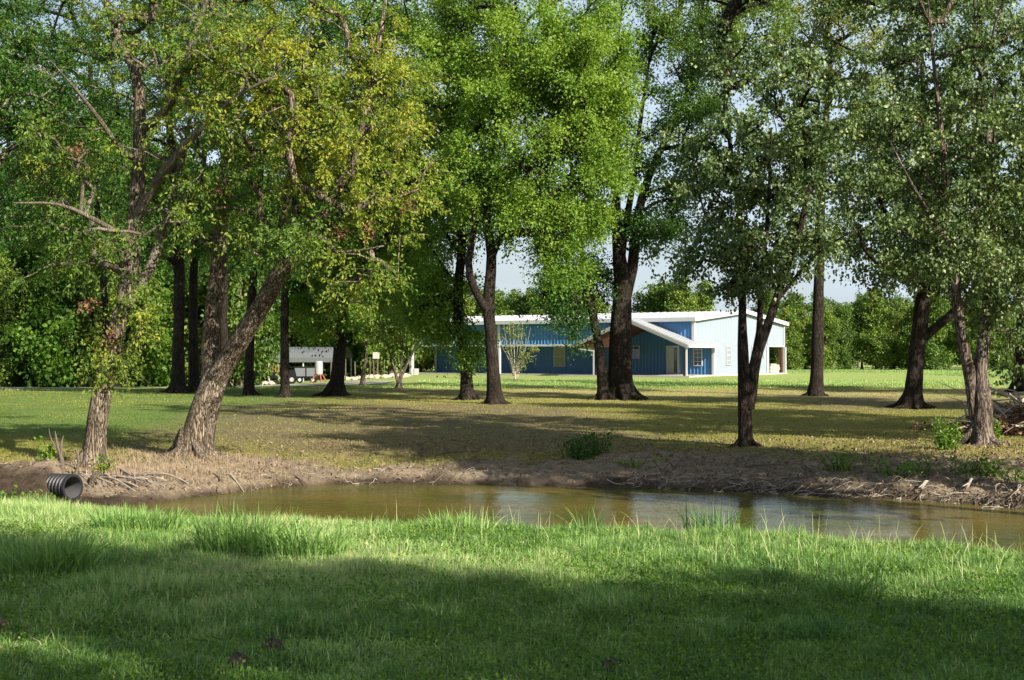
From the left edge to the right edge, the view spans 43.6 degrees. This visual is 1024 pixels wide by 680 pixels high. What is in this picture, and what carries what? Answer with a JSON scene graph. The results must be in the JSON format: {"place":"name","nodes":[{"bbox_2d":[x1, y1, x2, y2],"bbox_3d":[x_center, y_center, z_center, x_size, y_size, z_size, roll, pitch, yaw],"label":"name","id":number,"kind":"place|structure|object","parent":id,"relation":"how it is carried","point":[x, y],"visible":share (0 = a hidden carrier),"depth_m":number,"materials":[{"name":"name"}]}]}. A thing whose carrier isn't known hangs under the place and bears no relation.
{"place":"outdoors","nodes":[
{"label":"outdoors","id":0,"kind":"place"},
{"bbox_2d":[0,380,395,388],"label":"path","id":1,"kind":"structure","parent":0,"point":[369,382],"depth_m":76.75,"materials":[{"name":"grey concrete"}]},
{"bbox_2d":[0,369,1010,390],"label":"grass","id":2,"kind":"structure","parent":0,"point":[684,382],"depth_m":73.23,"materials":[{"name":"green plant"}]},
{"bbox_2d":[0,361,1023,679],"bbox_3d":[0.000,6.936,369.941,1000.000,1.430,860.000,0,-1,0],"label":"ground","id":3,"kind":"structure","parent":0,"point":[24,475],"depth_m":28.86,"materials":[{"name":"green plant"}]},
{"bbox_2d":[0,251,33,386],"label":"tree","id":4,"kind":"object","parent":3,"relation":"on","point":[8,307],"visible":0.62,"depth_m":88.00,"materials":[{"name":"green plant"}]},
{"bbox_2d":[0,485,53,500],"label":"weed","id":5,"kind":"object","parent":3,"relation":"on","point":[13,496],"visible":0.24,"depth_m":19.16,"materials":[{"name":"green plant"}]},
{"bbox_2d":[0,200,54,386],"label":"tree","id":6,"kind":"object","parent":3,"relation":"on","point":[19,381],"visible":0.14,"depth_m":90.53,"materials":[{"name":"green plant"}]},
{"bbox_2d":[33,436,56,461],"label":"weed","id":7,"kind":"object","parent":3,"relation":"on","point":[49,448],"visible":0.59,"depth_m":22.56,"materials":[{"name":"green plant"}]},
{"bbox_2d":[0,0,106,264],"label":"tree","id":8,"kind":"object","parent":3,"relation":"on","point":[13,189],"visible":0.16,"depth_m":66.48,"materials":[{"name":"green plant"}]},
{"bbox_2d":[0,194,119,386],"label":"tree","id":9,"kind":"object","parent":3,"relation":"on","point":[46,345],"visible":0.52,"depth_m":86.42,"materials":[{"name":"green plant"}]},
{"bbox_2d":[0,0,122,263],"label":"tree","id":10,"kind":"object","parent":3,"relation":"on","point":[13,86],"visible":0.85,"depth_m":23.99,"materials":[{"name":"green plant"}]},
{"bbox_2d":[0,525,127,578],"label":"grass clump","id":11,"kind":"object","parent":3,"relation":"on","point":[62,560],"visible":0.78,"depth_m":9.51,"materials":[{"name":"green plant"}]},
{"bbox_2d":[46,473,82,499],"bbox_3d":[-7.390,2.346,20.507,1.008,0.441,0.424,0,-1,28],"label":"culvert pipe","id":12,"kind":"object","parent":3,"relation":"on","point":[66,486],"visible":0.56,"depth_m":20.30,"materials":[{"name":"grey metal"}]},
{"bbox_2d":[49,431,80,473],"bbox_3d":[-7.904,2.031,22.372,0.696,0.952,0.429,0,-1,0],"label":"dead stump","id":13,"kind":"object","parent":3,"relation":"on","point":[59,449],"visible":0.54,"depth_m":22.46,"materials":[{"name":"brown wood"}]},
{"bbox_2d":[25,98,132,259],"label":"tree","id":14,"kind":"object","parent":3,"relation":"on","point":[78,199],"visible":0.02,"depth_m":105.03,"materials":[{"name":"green plant"}]},
{"bbox_2d":[0,0,170,389],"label":"tree","id":15,"kind":"object","parent":3,"relation":"on","point":[77,28],"visible":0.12,"depth_m":69.94,"materials":[{"name":"green plant"}]},
{"bbox_2d":[45,204,137,386],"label":"tree","id":16,"kind":"object","parent":3,"relation":"on","point":[80,361],"visible":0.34,"depth_m":87.09,"materials":[{"name":"green plant"}]},
{"bbox_2d":[88,453,117,473],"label":"weed","id":17,"kind":"object","parent":3,"relation":"on","point":[103,466],"visible":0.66,"depth_m":22.56,"materials":[{"name":"green plant"}]},
{"bbox_2d":[69,128,170,381],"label":"tree","id":18,"kind":"object","parent":3,"relation":"on","point":[111,187],"visible":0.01,"depth_m":105.05,"materials":[{"name":"green plant"}]},
{"bbox_2d":[71,199,172,386],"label":"tree","id":19,"kind":"object","parent":3,"relation":"on","point":[138,378],"visible":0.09,"depth_m":89.03,"materials":[{"name":"green plant"}]},
{"bbox_2d":[66,467,200,491],"bbox_3d":[-6.715,2.490,21.724,2.928,0.502,1.526,0,-1,32],"label":"root tangle","id":20,"kind":"object","parent":3,"relation":"on","point":[105,476],"visible":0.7,"depth_m":21.80,"materials":[{"name":"brown wood"}]},
{"bbox_2d":[82,500,202,532],"bbox_3d":[-3.521,1.672,12.093,1.150,0.362,0.924,0,-1,0],"label":"grass clump","id":21,"kind":"object","parent":3,"relation":"on","point":[124,517],"visible":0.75,"depth_m":12.02,"materials":[{"name":"green plant"}]},
{"bbox_2d":[120,202,188,386],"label":"tree","id":22,"kind":"object","parent":3,"relation":"on","point":[161,321],"visible":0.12,"depth_m":90.32,"materials":[{"name":"green plant"}]},
{"bbox_2d":[123,248,189,386],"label":"tree","id":23,"kind":"object","parent":3,"relation":"on","point":[152,373],"visible":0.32,"depth_m":90.24,"materials":[{"name":"green plant"}]},
{"bbox_2d":[43,0,285,393],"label":"tree","id":24,"kind":"object","parent":3,"relation":"on","point":[177,383],"visible":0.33,"depth_m":58.77,"materials":[{"name":"green plant"}]},
{"bbox_2d":[0,0,331,471],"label":"tree","id":25,"kind":"object","parent":3,"relation":"on","point":[132,285],"visible":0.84,"depth_m":23.67,"materials":[{"name":"green plant"}]},
{"bbox_2d":[0,447,396,492],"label":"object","id":26,"kind":"structure","parent":3,"relation":"on","point":[146,456],"depth_m":23.68,"materials":[{"name":"beige plant"}]},
{"bbox_2d":[161,214,262,385],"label":"tree","id":27,"kind":"object","parent":3,"relation":"on","point":[201,298],"visible":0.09,"depth_m":90.95,"materials":[{"name":"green plant"}]},
{"bbox_2d":[84,19,352,387],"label":"tree","id":28,"kind":"object","parent":3,"relation":"on","point":[224,332],"visible":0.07,"depth_m":73.83,"materials":[{"name":"green plant"}]},
{"bbox_2d":[144,0,308,390],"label":"tree","id":29,"kind":"object","parent":3,"relation":"on","point":[193,372],"visible":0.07,"depth_m":62.85,"materials":[{"name":"green plant"}]},
{"bbox_2d":[227,652,248,666],"bbox_3d":[-1.442,1.678,6.729,0.110,0.082,0.123,0,-1,0],"label":"soil mound","id":30,"kind":"object","parent":3,"relation":"on","point":[235,656],"visible":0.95,"depth_m":6.70,"materials":[{"name":"brown soil"}]},
{"bbox_2d":[198,236,296,385],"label":"tree","id":31,"kind":"object","parent":3,"relation":"on","point":[236,310],"visible":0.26,"depth_m":88.84,"materials":[{"name":"green plant"}]},
{"bbox_2d":[177,499,318,555],"bbox_3d":[-2.288,1.594,10.928,1.318,0.486,1.127,0,-1,0],"label":"grass clump","id":32,"kind":"object","parent":3,"relation":"on","point":[214,541],"visible":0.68,"depth_m":10.78,"materials":[{"name":"green plant"}]},
{"bbox_2d":[173,0,360,395],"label":"tree","id":33,"kind":"object","parent":3,"relation":"on","point":[249,387],"visible":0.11,"depth_m":55.84,"materials":[{"name":"green plant"}]},
{"bbox_2d":[261,637,283,652],"bbox_3d":[-1.326,1.683,7.079,0.126,0.079,0.130,0,-1,0],"label":"soil mound","id":34,"kind":"object","parent":3,"relation":"on","point":[275,641],"visible":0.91,"depth_m":7.05,"materials":[{"name":"brown soil"}]},
{"bbox_2d":[261,365,297,383],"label":"utility trailer","id":35,"kind":"object","parent":3,"relation":"on","point":[292,375],"visible":0.36,"depth_m":96.13,"materials":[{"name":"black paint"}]},
{"bbox_2d":[110,0,460,462],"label":"tree","id":36,"kind":"object","parent":3,"relation":"on","point":[293,241],"visible":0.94,"depth_m":23.41,"materials":[{"name":"green plant"}]},
{"bbox_2d":[266,275,320,379],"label":"tree","id":37,"kind":"object","parent":3,"relation":"on","point":[293,283],"visible":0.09,"depth_m":122.52,"materials":[{"name":"green plant"}]},
{"bbox_2d":[230,513,365,560],"bbox_3d":[-1.805,1.648,10.690,1.209,0.374,1.026,0,-1,0],"label":"grass clump","id":38,"kind":"object","parent":3,"relation":"on","point":[304,543],"visible":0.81,"depth_m":10.60,"materials":[{"name":"green plant"}]},
{"bbox_2d":[294,366,316,382],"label":"dump cart","id":39,"kind":"object","parent":3,"relation":"on","point":[302,372],"visible":0.8,"depth_m":93.48,"materials":[{"name":"white paint"}]},
{"bbox_2d":[268,347,351,381],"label":"carport","id":40,"kind":"object","parent":3,"relation":"on","point":[296,355],"visible":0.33,"depth_m":109.55,"materials":[{"name":"grey metal"}]},
{"bbox_2d":[232,0,424,397],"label":"tree","id":41,"kind":"object","parent":3,"relation":"on","point":[334,31],"visible":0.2,"depth_m":52.59,"materials":[{"name":"green plant"}]},
{"bbox_2d":[290,262,372,378],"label":"tree","id":42,"kind":"object","parent":3,"relation":"on","point":[326,373],"visible":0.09,"depth_m":121.05,"materials":[{"name":"green plant"}]},
{"bbox_2d":[257,373,410,384],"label":"rubble","id":43,"kind":"object","parent":3,"relation":"on","point":[371,376],"visible":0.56,"depth_m":96.67,"materials":[{"name":"stone"}]},
{"bbox_2d":[265,0,467,396],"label":"tree","id":44,"kind":"object","parent":3,"relation":"on","point":[335,385],"visible":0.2,"depth_m":54.08,"materials":[{"name":"green plant"}]},
{"bbox_2d":[322,247,416,377],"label":"tree","id":45,"kind":"object","parent":3,"relation":"on","point":[355,357],"visible":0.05,"depth_m":121.24,"materials":[{"name":"green plant"}]},
{"bbox_2d":[347,296,393,384],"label":"tree","id":46,"kind":"object","parent":3,"relation":"on","point":[363,322],"visible":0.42,"depth_m":71.84,"materials":[{"name":"green plant"}]},
{"bbox_2d":[351,329,403,374],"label":"tree","id":47,"kind":"object","parent":3,"relation":"on","point":[362,351],"visible":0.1,"depth_m":119.77,"materials":[{"name":"green plant"}]},
{"bbox_2d":[343,191,453,374],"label":"tree","id":48,"kind":"object","parent":3,"relation":"on","point":[396,354],"visible":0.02,"depth_m":108.82,"materials":[{"name":"green plant"}]},
{"bbox_2d":[355,296,454,387],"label":"tree","id":49,"kind":"object","parent":3,"relation":"on","point":[395,336],"visible":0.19,"depth_m":65.93,"materials":[{"name":"green plant"}]},
{"bbox_2d":[403,347,433,371],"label":"tree","id":50,"kind":"object","parent":3,"relation":"on","point":[425,363],"visible":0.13,"depth_m":130.53,"materials":[{"name":"green plant"}]},
{"bbox_2d":[351,0,540,399],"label":"tree","id":51,"kind":"object","parent":3,"relation":"on","point":[430,304],"visible":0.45,"depth_m":50.52,"materials":[{"name":"green plant"}]},
{"bbox_2d":[417,506,508,534],"bbox_3d":[-0.447,1.707,12.157,0.995,0.321,0.703,0,-1,0],"label":"grass clump","id":52,"kind":"object","parent":3,"relation":"on","point":[466,520],"visible":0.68,"depth_m":12.18,"materials":[{"name":"green plant"}]},
{"bbox_2d":[445,280,481,317],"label":"tree","id":53,"kind":"object","parent":3,"relation":"on","point":[469,309],"visible":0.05,"depth_m":127.52,"materials":[{"name":"green plant"}]},
{"bbox_2d":[495,286,520,315],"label":"tree","id":54,"kind":"object","parent":3,"relation":"on","point":[503,309],"visible":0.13,"depth_m":132.69,"materials":[{"name":"green plant"}]},
{"bbox_2d":[0,490,1023,679],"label":"grass","id":55,"kind":"structure","parent":3,"relation":"on","point":[131,552],"depth_m":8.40,"materials":[{"name":"green plant"}]},
{"bbox_2d":[1,409,1023,504],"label":"leaf litter","id":56,"kind":"object","parent":3,"relation":"on","point":[832,470],"visible":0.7,"depth_m":25.19,"materials":[{"name":"brown plant"}]},
{"bbox_2d":[498,320,539,378],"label":"tree","id":57,"kind":"object","parent":3,"relation":"on","point":[521,353],"visible":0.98,"depth_m":87.95,"materials":[{"name":"green plant"}]},
{"bbox_2d":[389,0,658,404],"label":"tree","id":58,"kind":"object","parent":3,"relation":"on","point":[561,61],"visible":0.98,"depth_m":46.05,"materials":[{"name":"green plant"}]},
{"bbox_2d":[517,287,547,314],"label":"tree","id":59,"kind":"object","parent":3,"relation":"on","point":[526,298],"visible":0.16,"depth_m":131.74,"materials":[{"name":"green plant"}]},
{"bbox_2d":[550,435,598,460],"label":"weed","id":60,"kind":"object","parent":3,"relation":"on","point":[578,453],"visible":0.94,"depth_m":25.53,"materials":[{"name":"green plant"}]},
{"bbox_2d":[550,498,614,527],"bbox_3d":[0.711,1.814,12.941,0.772,0.461,0.643,0,-1,0],"label":"grass clump","id":61,"kind":"object","parent":3,"relation":"on","point":[588,519],"visible":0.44,"depth_m":12.95,"materials":[{"name":"green plant"}]},
{"bbox_2d":[583,284,610,313],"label":"tree","id":62,"kind":"object","parent":3,"relation":"on","point":[598,308],"visible":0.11,"depth_m":130.95,"materials":[{"name":"green plant"}]},
{"bbox_2d":[407,309,788,377],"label":"metal building","id":63,"kind":"structure","parent":3,"relation":"on","point":[684,344],"depth_m":101.21,"materials":[{"name":"blue paint"}]},
{"bbox_2d":[554,346,565,366],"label":"window","id":64,"kind":"structure","parent":63,"relation":"in","point":[559,352],"depth_m":105.39,"materials":[{"name":"green glass"}]},
{"bbox_2d":[666,346,678,373],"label":"door","id":65,"kind":"structure","parent":63,"relation":"in","point":[672,352],"depth_m":99.76,"materials":[{"name":"beige glass"}]},
{"bbox_2d":[693,349,702,365],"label":"window","id":66,"kind":"structure","parent":63,"relation":"in","point":[697,353],"depth_m":98.57,"materials":[{"name":"white glass"}]},
{"bbox_2d":[579,428,618,455],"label":"weed","id":67,"kind":"object","parent":3,"relation":"on","point":[592,436],"visible":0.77,"depth_m":26.38,"materials":[{"name":"green plant"}]},
{"bbox_2d":[179,459,1023,509],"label":"exposed roots","id":68,"kind":"object","parent":3,"relation":"on","point":[849,479],"visible":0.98,"depth_m":22.01,"materials":[{"name":"brown wood"}]},
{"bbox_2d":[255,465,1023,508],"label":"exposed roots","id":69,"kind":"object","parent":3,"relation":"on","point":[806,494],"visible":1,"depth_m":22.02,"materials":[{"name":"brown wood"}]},
{"bbox_2d":[632,280,670,312],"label":"tree","id":70,"kind":"object","parent":3,"relation":"on","point":[647,304],"visible":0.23,"depth_m":129.05,"materials":[{"name":"green plant"}]},
{"bbox_2d":[512,0,812,400],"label":"tree","id":71,"kind":"object","parent":3,"relation":"on","point":[615,380],"visible":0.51,"depth_m":50.62,"materials":[{"name":"green plant"}]},
{"bbox_2d":[656,276,699,311],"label":"tree","id":72,"kind":"object","parent":3,"relation":"on","point":[680,300],"visible":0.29,"depth_m":125.98,"materials":[{"name":"green plant"}]},
{"bbox_2d":[340,502,1023,579],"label":"grass","id":73,"kind":"structure","parent":3,"relation":"on","point":[769,539],"depth_m":10.87,"materials":[{"name":"green plant"}]},
{"bbox_2d":[690,278,718,311],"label":"tree","id":74,"kind":"object","parent":3,"relation":"on","point":[706,284],"visible":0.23,"depth_m":132.53,"materials":[{"name":"green plant"}]},
{"bbox_2d":[669,502,765,531],"bbox_3d":[2.010,1.770,12.529,0.832,0.534,0.913,1,-1,-40],"label":"grass clump","id":75,"kind":"object","parent":3,"relation":"on","point":[703,519],"visible":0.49,"depth_m":12.50,"materials":[{"name":"green plant"}]},
{"bbox_2d":[638,0,880,447],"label":"tree","id":76,"kind":"object","parent":3,"relation":"on","point":[749,245],"visible":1,"depth_m":27.65,"materials":[{"name":"green plant"}]},
{"bbox_2d":[749,288,783,318],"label":"tree","id":77,"kind":"object","parent":3,"relation":"on","point":[767,306],"visible":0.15,"depth_m":159.21,"materials":[{"name":"green plant"}]},
{"bbox_2d":[769,305,809,369],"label":"tree","id":78,"kind":"object","parent":3,"relation":"on","point":[793,335],"visible":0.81,"depth_m":141.93,"materials":[{"name":"green plant"}]},
{"bbox_2d":[776,289,809,367],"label":"tree","id":79,"kind":"object","parent":3,"relation":"on","point":[790,303],"visible":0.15,"depth_m":169.12,"materials":[{"name":"green plant"}]},
{"bbox_2d":[789,307,811,369],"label":"tree","id":80,"kind":"object","parent":3,"relation":"on","point":[801,313],"visible":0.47,"depth_m":144.89,"materials":[{"name":"green plant"}]},
{"bbox_2d":[793,292,831,344],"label":"tree","id":81,"kind":"object","parent":3,"relation":"on","point":[801,305],"visible":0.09,"depth_m":165.13,"materials":[{"name":"green plant"}]},
{"bbox_2d":[804,301,842,369],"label":"tree","id":82,"kind":"object","parent":3,"relation":"on","point":[829,319],"visible":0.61,"depth_m":141.36,"materials":[{"name":"green plant"}]},
{"bbox_2d":[731,0,935,395],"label":"tree","id":83,"kind":"object","parent":3,"relation":"on","point":[816,385],"visible":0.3,"depth_m":54.76,"materials":[{"name":"green plant"}]},
{"bbox_2d":[811,447,860,471],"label":"weed","id":84,"kind":"object","parent":3,"relation":"on","point":[843,466],"visible":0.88,"depth_m":23.41,"materials":[{"name":"green plant"}]},
{"bbox_2d":[827,301,859,369],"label":"tree","id":85,"kind":"object","parent":3,"relation":"on","point":[846,360],"visible":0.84,"depth_m":142.62,"materials":[{"name":"green plant"}]},
{"bbox_2d":[792,560,900,603],"bbox_3d":[2.315,1.641,8.665,0.644,0.306,0.621,0,-1,-28],"label":"grass clump","id":86,"kind":"object","parent":3,"relation":"on","point":[860,588],"visible":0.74,"depth_m":8.65,"materials":[{"name":"green plant"}]},
{"bbox_2d":[842,297,876,368],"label":"tree","id":87,"kind":"object","parent":3,"relation":"on","point":[859,310],"visible":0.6,"depth_m":144.48,"materials":[{"name":"green plant"}]},
{"bbox_2d":[852,287,898,369],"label":"tree","id":88,"kind":"object","parent":3,"relation":"on","point":[875,359],"visible":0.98,"depth_m":142.47,"materials":[{"name":"green plant"}]},
{"bbox_2d":[862,454,921,477],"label":"weed","id":89,"kind":"object","parent":3,"relation":"on","point":[885,468],"visible":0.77,"depth_m":22.92,"materials":[{"name":"green plant"}]},
{"bbox_2d":[882,301,906,368],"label":"tree","id":90,"kind":"object","parent":3,"relation":"on","point":[895,364],"visible":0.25,"depth_m":147.13,"materials":[{"name":"green plant"}]},
{"bbox_2d":[891,303,932,369],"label":"tree","id":91,"kind":"object","parent":3,"relation":"on","point":[906,319],"visible":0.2,"depth_m":142.44,"materials":[{"name":"green plant"}]},
{"bbox_2d":[803,0,1023,409],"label":"tree","id":92,"kind":"object","parent":3,"relation":"on","point":[882,183],"visible":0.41,"depth_m":43.79,"materials":[{"name":"green plant"}]},
{"bbox_2d":[900,455,944,475],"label":"weed","id":93,"kind":"object","parent":3,"relation":"on","point":[909,467],"visible":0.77,"depth_m":22.57,"materials":[{"name":"green plant"}]},
{"bbox_2d":[894,289,957,369],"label":"tree","id":94,"kind":"object","parent":3,"relation":"on","point":[933,359],"visible":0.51,"depth_m":139.12,"materials":[{"name":"green plant"}]},
{"bbox_2d":[850,0,1023,445],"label":"tree","id":95,"kind":"object","parent":3,"relation":"on","point":[938,246],"visible":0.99,"depth_m":27.90,"materials":[{"name":"green plant"}]},
{"bbox_2d":[924,416,964,450],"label":"weed","id":96,"kind":"object","parent":3,"relation":"on","point":[941,441],"visible":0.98,"depth_m":26.50,"materials":[{"name":"green plant"}]},
{"bbox_2d":[936,303,957,369],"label":"tree","id":97,"kind":"object","parent":3,"relation":"on","point":[948,337],"visible":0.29,"depth_m":141.12,"materials":[{"name":"green plant"}]},
{"bbox_2d":[944,306,975,367],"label":"tree","id":98,"kind":"object","parent":3,"relation":"on","point":[953,344],"visible":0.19,"depth_m":141.40,"materials":[{"name":"green plant"}]},
{"bbox_2d":[908,382,1023,435],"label":"brush pile","id":99,"kind":"object","parent":3,"relation":"on","point":[1011,416],"visible":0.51,"depth_m":31.15,"materials":[{"name":"brown wood"}]},
{"bbox_2d":[938,451,1011,477],"bbox_3d":[8.103,2.219,22.188,0.930,0.546,1.134,1,-1,-44],"label":"weed","id":100,"kind":"object","parent":3,"relation":"on","point":[985,464],"visible":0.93,"depth_m":22.19,"materials":[{"name":"green plant"}]},
{"bbox_2d":[948,291,1006,364],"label":"tree","id":101,"kind":"object","parent":3,"relation":"on","point":[972,342],"visible":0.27,"depth_m":140.06,"materials":[{"name":"green plant"}]},
{"bbox_2d":[933,0,1023,392],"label":"tree","id":102,"kind":"object","parent":3,"relation":"on","point":[1020,360],"visible":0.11,"depth_m":59.85,"materials":[{"name":"green plant"}]},
{"bbox_2d":[987,310,1016,369],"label":"tree","id":103,"kind":"object","parent":3,"relation":"on","point":[993,361],"visible":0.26,"depth_m":141.49,"materials":[{"name":"green plant"}]},
{"bbox_2d":[981,464,1023,482],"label":"weed","id":104,"kind":"object","parent":3,"relation":"on","point":[1002,476],"visible":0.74,"depth_m":21.71,"materials":[{"name":"green plant"}]},
{"bbox_2d":[0,385,1023,472],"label":"grass","id":105,"kind":"structure","parent":0,"point":[36,409],"depth_m":38.00,"materials":[{"name":"green plant"}]},
{"bbox_2d":[0,0,1023,355],"label":"sky","id":106,"kind":"structure","parent":0,"point":[508,276],"materials":[{"name":"white"}]},
{"bbox_2d":[128,484,1023,552],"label":"water","id":107,"kind":"structure","parent":0,"point":[527,503],"depth_m":19.81,"materials":[{"name":"brown liquid"}]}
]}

